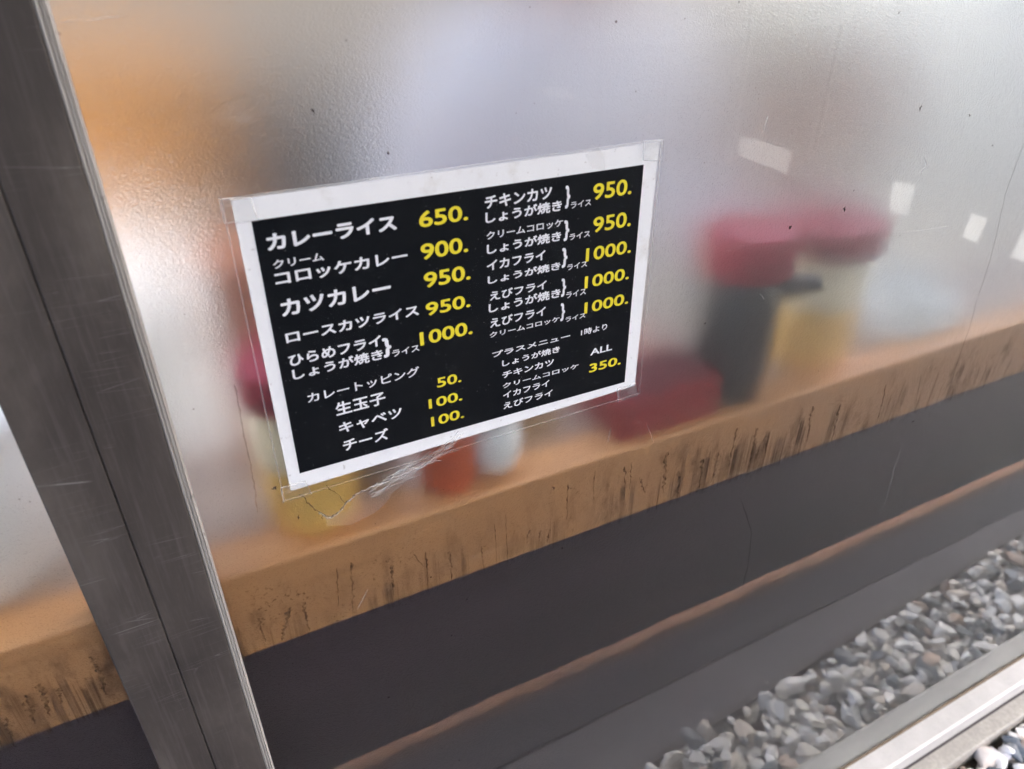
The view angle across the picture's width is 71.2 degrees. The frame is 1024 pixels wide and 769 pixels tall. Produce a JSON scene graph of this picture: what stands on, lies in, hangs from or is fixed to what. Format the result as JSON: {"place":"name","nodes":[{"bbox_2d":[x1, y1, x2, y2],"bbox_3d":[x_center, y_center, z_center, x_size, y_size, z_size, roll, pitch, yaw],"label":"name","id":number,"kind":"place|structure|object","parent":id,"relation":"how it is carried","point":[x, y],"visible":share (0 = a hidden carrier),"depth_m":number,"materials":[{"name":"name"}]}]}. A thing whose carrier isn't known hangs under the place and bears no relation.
{"place":"outdoors","nodes":[
{"label":"outdoors","id":0,"kind":"place"},
{"bbox_2d":[959,731,1013,768],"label":"ground","id":1,"kind":"structure","parent":0,"point":[972,763],"depth_m":1.59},
{"bbox_2d":[909,693,1023,768],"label":"kerb","id":2,"kind":"structure","parent":1,"relation":"on","point":[958,752],"depth_m":1.57,"materials":[{"name":"concrete"}]},
{"bbox_2d":[846,658,1023,768],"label":"door sill","id":3,"kind":"structure","parent":2,"relation":"on","point":[920,741],"depth_m":1.52,"materials":[{"name":"metal"}]},
{"bbox_2d":[0,184,215,768],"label":"sliding door","id":4,"kind":"structure","parent":3,"relation":"on","point":[90,676],"depth_m":0.47,"materials":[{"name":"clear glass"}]},
{"bbox_2d":[0,0,1023,768],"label":"sliding door","id":5,"kind":"structure","parent":3,"relation":"on","point":[766,512],"depth_m":0.61,"materials":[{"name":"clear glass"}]},
{"bbox_2d":[231,142,659,518],"bbox_3d":[-0.026,-0.029,0.523,0.309,0.261,0.002,-15,35,-23],"label":"menu sign","id":6,"kind":"object","parent":5,"relation":"attached to","point":[397,317],"visible":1,"depth_m":0.50,"materials":[{"name":"black paper"}]},
{"bbox_2d":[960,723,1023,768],"bbox_3d":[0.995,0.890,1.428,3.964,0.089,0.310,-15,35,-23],"label":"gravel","id":7,"kind":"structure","parent":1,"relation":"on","point":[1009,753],"depth_m":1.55,"materials":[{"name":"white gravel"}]}
]}

